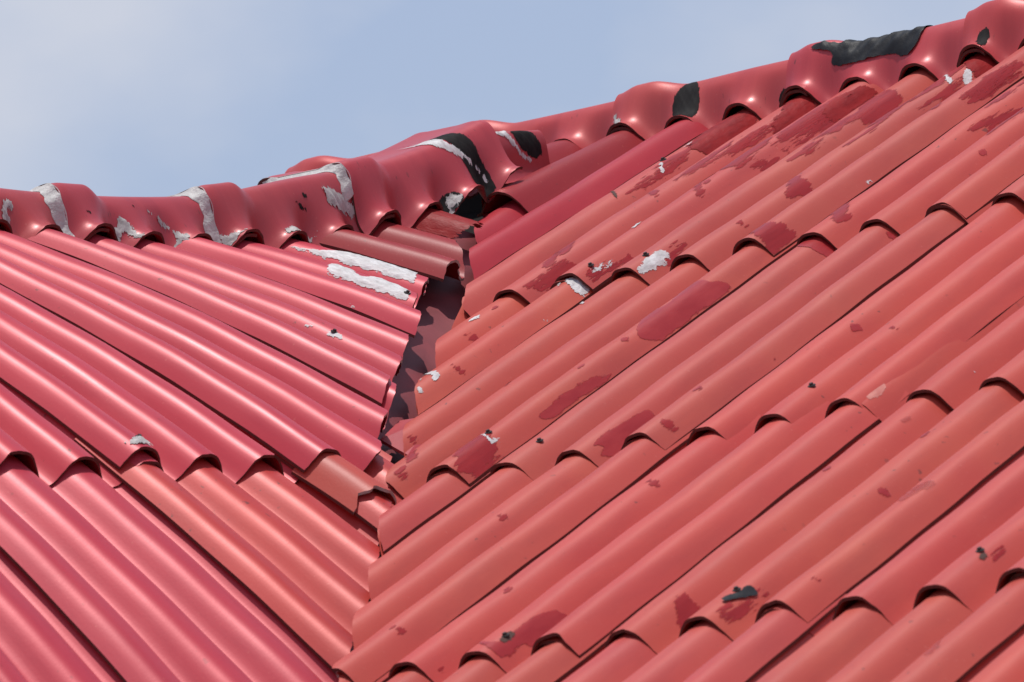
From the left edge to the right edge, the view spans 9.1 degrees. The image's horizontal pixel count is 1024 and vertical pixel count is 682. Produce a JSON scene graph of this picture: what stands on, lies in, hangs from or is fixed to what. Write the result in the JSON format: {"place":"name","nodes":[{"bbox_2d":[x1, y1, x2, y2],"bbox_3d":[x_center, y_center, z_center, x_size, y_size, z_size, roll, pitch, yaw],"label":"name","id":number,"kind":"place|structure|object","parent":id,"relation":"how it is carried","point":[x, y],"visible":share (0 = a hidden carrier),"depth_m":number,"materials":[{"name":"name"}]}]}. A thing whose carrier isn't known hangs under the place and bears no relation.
{"place":"outdoors","nodes":[
{"label":"outdoors","id":0,"kind":"place"},
{"bbox_2d":[0,52,977,239],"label":"roof deck","id":1,"kind":"structure","parent":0,"point":[471,208],"depth_m":15.72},
{"bbox_2d":[0,550,122,681],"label":"roof sheet","id":2,"kind":"object","parent":1,"relation":"on","point":[42,639],"visible":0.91,"depth_m":11.44,"materials":[{"name":"red paint"}]},
{"bbox_2d":[0,455,353,681],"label":"roof sheet","id":3,"kind":"object","parent":1,"relation":"on","point":[129,584],"visible":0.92,"depth_m":11.86,"materials":[{"name":"red paint"}]},
{"bbox_2d":[0,381,163,487],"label":"roof sheet","id":4,"kind":"object","parent":3,"relation":"on","point":[43,446],"visible":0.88,"depth_m":12.22,"materials":[{"name":"red paint"}]},
{"bbox_2d":[74,437,379,673],"bbox_3d":[-0.389,0.401,12.416,0.634,0.561,0.707,-10,-7,36],"label":"roof sheet","id":5,"kind":"object","parent":1,"relation":"on","point":[298,558],"visible":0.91,"depth_m":12.28,"materials":[{"name":"red paint"}]},
{"bbox_2d":[0,285,299,483],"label":"roof sheet","id":6,"kind":"object","parent":5,"relation":"on","point":[113,407],"visible":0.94,"depth_m":12.63,"materials":[{"name":"red paint"}]},
{"bbox_2d":[291,451,396,514],"bbox_3d":[-0.329,0.278,12.714,0.185,0.150,0.124,-10,-7,36],"label":"tile fragment","id":7,"kind":"object","parent":5,"relation":"on","point":[343,483],"visible":1,"depth_m":12.68,"materials":[{"name":"red paint"}]},
{"bbox_2d":[146,234,428,337],"bbox_3d":[-0.346,-0.132,14.289,0.719,0.364,0.615,-10,-7,36],"label":"roof sheet","id":8,"kind":"object","parent":1,"relation":"on","point":[385,293],"visible":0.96,"depth_m":14.14,"materials":[{"name":"red paint"}]},
{"bbox_2d":[30,183,256,246],"bbox_3d":[-0.899,-0.246,14.241,0.363,0.178,0.631,-10,-7,36],"label":"ridge cap","id":9,"kind":"object","parent":8,"relation":"on","point":[82,211],"visible":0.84,"depth_m":14.11,"materials":[{"name":"red paint"}]},
{"bbox_2d":[0,188,109,240],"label":"ridge cap","id":10,"kind":"object","parent":9,"relation":"on","point":[25,214],"visible":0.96,"depth_m":13.85,"materials":[{"name":"red paint"}]},
{"bbox_2d":[167,172,394,248],"bbox_3d":[-0.597,-0.277,14.623,0.381,0.229,0.615,-10,-7,36],"label":"ridge cap","id":11,"kind":"object","parent":8,"relation":"on","point":[315,209],"visible":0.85,"depth_m":14.51,"materials":[{"name":"red paint"}]},
{"bbox_2d":[259,442,393,531],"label":"roof sheet","id":12,"kind":"object","parent":1,"relation":"on","point":[373,505],"visible":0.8,"depth_m":12.65,"materials":[{"name":"red paint"}]},
{"bbox_2d":[0,230,395,472],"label":"roof sheet","id":13,"kind":"object","parent":12,"relation":"on","point":[301,417],"visible":0.96,"depth_m":13.11,"materials":[{"name":"red paint"}]},
{"bbox_2d":[0,226,408,405],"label":"roof sheet","id":14,"kind":"object","parent":13,"relation":"on","point":[358,354],"visible":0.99,"depth_m":13.66,"materials":[{"name":"red paint"}]},
{"bbox_2d":[285,152,376,172],"bbox_3d":[-0.280,-0.418,16.051,0.592,0.157,0.338,-10,-7,36],"label":"ridge cap","id":15,"kind":"object","parent":1,"relation":"on","point":[312,163],"visible":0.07,"depth_m":16.10,"materials":[{"name":"red paint"}]},
{"bbox_2d":[291,205,482,281],"bbox_3d":[-0.182,-0.244,14.728,0.410,0.288,0.546,-10,-7,36],"label":"roof sheet","id":16,"kind":"object","parent":1,"relation":"on","point":[426,245],"visible":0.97,"depth_m":14.58,"materials":[{"name":"red paint"}]},
{"bbox_2d":[257,120,522,234],"bbox_3d":[-0.300,-0.362,14.999,0.364,0.301,0.599,-11,-7,40],"label":"ridge cap","id":17,"kind":"object","parent":16,"relation":"on","point":[408,182],"visible":0.85,"depth_m":14.95,"materials":[{"name":"red paint"}]},
{"bbox_2d":[368,231,476,602],"bbox_3d":[-0.324,0.547,12.122,0.350,2.129,6.020,-7,-5,6],"label":"valley gutter","id":18,"kind":"object","parent":1,"relation":"on","point":[439,305],"visible":0.1,"depth_m":14.18,"materials":[{"name":"metal"}]},
{"bbox_2d":[380,418,421,455],"bbox_3d":[-0.206,0.198,13.193,0.109,0.094,0.178,-8,-6,19],"label":"tile shard","id":19,"kind":"object","parent":18,"relation":"in","point":[392,438],"visible":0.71,"depth_m":13.16,"materials":[{"name":"red paint"}]},
{"bbox_2d":[387,631,613,681],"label":"roof sheet","id":20,"kind":"object","parent":1,"relation":"on","point":[559,660],"visible":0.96,"depth_m":11.22,"materials":[{"name":"red paint"}]},
{"bbox_2d":[339,671,389,681],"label":"roof sheet","id":21,"kind":"object","parent":20,"relation":"on","point":[345,678],"visible":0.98,"depth_m":11.52,"materials":[{"name":"red paint"}]},
{"bbox_2d":[332,431,691,681],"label":"roof sheet","id":22,"kind":"object","parent":21,"relation":"on","point":[491,534],"visible":0.95,"depth_m":12.13,"materials":[{"name":"red paint"}]},
{"bbox_2d":[379,469,490,553],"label":"roof sheet","id":23,"kind":"object","parent":22,"relation":"on","point":[402,519],"visible":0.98,"depth_m":12.59,"materials":[{"name":"red paint"}]},
{"bbox_2d":[386,242,796,498],"bbox_3d":[0.024,0.075,13.423,0.625,0.587,1.337,-10,-7,36],"label":"roof sheet","id":24,"kind":"object","parent":23,"relation":"on","point":[477,427],"visible":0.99,"depth_m":13.30,"materials":[{"name":"red paint"}]},
{"bbox_2d":[550,46,1023,293],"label":"roof sheet","id":25,"kind":"object","parent":24,"relation":"on","point":[782,205],"visible":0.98,"depth_m":14.24,"materials":[{"name":"red paint"}]},
{"bbox_2d":[779,18,986,107],"bbox_3d":[0.954,-0.655,15.146,0.593,0.187,0.336,-10,-7,36],"label":"ridge cap","id":26,"kind":"object","parent":25,"relation":"on","point":[820,72],"visible":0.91,"depth_m":15.08,"materials":[{"name":"red paint"}]},
{"bbox_2d":[956,0,1023,66],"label":"ridge cap","id":27,"kind":"object","parent":26,"relation":"on","point":[994,29],"visible":0.94,"depth_m":14.87,"materials":[{"name":"red paint"}]},
{"bbox_2d":[427,208,967,481],"bbox_3d":[0.411,0.005,13.131,0.617,0.593,1.336,-10,-7,36],"label":"roof sheet","id":28,"kind":"object","parent":22,"relation":"on","point":[694,374],"visible":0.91,"depth_m":12.97,"materials":[{"name":"red paint"}]},
{"bbox_2d":[739,79,1023,250],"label":"roof sheet","id":29,"kind":"object","parent":28,"relation":"on","point":[969,166],"visible":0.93,"depth_m":13.74,"materials":[{"name":"red paint"}]},
{"bbox_2d":[336,391,909,681],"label":"roof sheet","id":30,"kind":"object","parent":20,"relation":"on","point":[592,582],"visible":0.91,"depth_m":11.74,"materials":[{"name":"red paint"}]},
{"bbox_2d":[622,195,1023,448],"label":"roof sheet","id":31,"kind":"object","parent":30,"relation":"on","point":[965,284],"visible":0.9,"depth_m":12.61,"materials":[{"name":"red paint"}]},
{"bbox_2d":[927,175,1023,223],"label":"roof sheet","id":32,"kind":"object","parent":31,"relation":"on","point":[1015,188],"visible":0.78,"depth_m":13.37,"materials":[{"name":"red paint"}]},
{"bbox_2d":[414,276,609,414],"bbox_3d":[-0.133,0.019,13.867,0.394,0.352,0.808,-10,-7,36],"label":"roof sheet","id":33,"kind":"object","parent":1,"relation":"on","point":[467,347],"visible":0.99,"depth_m":13.83,"materials":[{"name":"red paint"}]},
{"bbox_2d":[463,80,883,316],"bbox_3d":[0.298,-0.322,14.736,0.642,0.593,1.387,-10,-7,36],"label":"roof sheet","id":34,"kind":"object","parent":33,"relation":"on","point":[594,246],"visible":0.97,"depth_m":14.57,"materials":[{"name":"red paint"}]},
{"bbox_2d":[606,60,808,140],"bbox_3d":[0.549,-0.569,15.446,0.603,0.178,0.338,-10,-7,36],"label":"ridge cap","id":35,"kind":"object","parent":34,"relation":"on","point":[645,111],"visible":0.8,"depth_m":15.38,"materials":[{"name":"red paint"}]},
{"bbox_2d":[469,119,707,278],"bbox_3d":[-0.037,-0.304,15.146,0.641,0.447,1.090,-10,-7,36],"label":"roof sheet","id":36,"kind":"object","parent":1,"relation":"on","point":[509,229],"visible":0.51,"depth_m":14.94,"materials":[{"name":"red paint"}]},
{"bbox_2d":[477,130,643,216],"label":"roof sheet","id":37,"kind":"object","parent":36,"relation":"on","point":[571,164],"visible":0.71,"depth_m":15.21,"materials":[{"name":"red paint"}]},
{"bbox_2d":[467,130,549,198],"bbox_3d":[-0.072,-0.411,15.282,0.211,0.176,0.333,-10,-7,36],"label":"ridge cap","id":38,"kind":"object","parent":37,"relation":"on","point":[527,151],"visible":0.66,"depth_m":15.29,"materials":[{"name":"red paint"}]},
{"bbox_2d":[477,101,632,148],"bbox_3d":[0.132,-0.490,15.750,0.617,0.173,0.338,-10,-7,36],"label":"ridge cap","id":39,"kind":"object","parent":37,"relation":"on","point":[582,128],"visible":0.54,"depth_m":15.61,"materials":[{"name":"red paint"}]},
{"bbox_2d":[560,594,846,681],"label":"roof sheet","id":40,"kind":"object","parent":1,"relation":"on","point":[703,651],"visible":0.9,"depth_m":10.93,"materials":[{"name":"red paint"}]},
{"bbox_2d":[534,380,1023,664],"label":"roof sheet","id":41,"kind":"object","parent":40,"relation":"on","point":[863,508],"visible":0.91,"depth_m":11.43,"materials":[{"name":"red paint"}]},
{"bbox_2d":[840,297,1023,421],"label":"roof sheet","id":42,"kind":"object","parent":41,"relation":"on","point":[954,375],"visible":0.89,"depth_m":12.18,"materials":[{"name":"red paint"}]},
{"bbox_2d":[750,576,1023,681],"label":"roof sheet","id":43,"kind":"object","parent":1,"relation":"on","point":[940,635],"visible":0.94,"depth_m":10.61,"materials":[{"name":"red paint"}]},
{"bbox_2d":[758,450,1023,635],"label":"roof sheet","id":44,"kind":"object","parent":43,"relation":"on","point":[968,552],"visible":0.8,"depth_m":10.96,"materials":[{"name":"red paint"}]},
{"bbox_2d":[960,628,1023,681],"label":"roof sheet","id":45,"kind":"object","parent":1,"relation":"on","point":[1004,662],"visible":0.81,"depth_m":10.27,"materials":[{"name":"red paint"}]},
{"bbox_2d":[1008,571,1023,583],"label":"roof sheet","id":46,"kind":"object","parent":45,"relation":"on","point":[1017,574],"visible":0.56,"depth_m":10.69,"materials":[{"name":"red paint"}]},
{"bbox_2d":[0,0,991,196],"label":"sky","id":47,"kind":"structure","parent":0,"point":[119,98],"materials":[{"name":"blue"}]}
]}

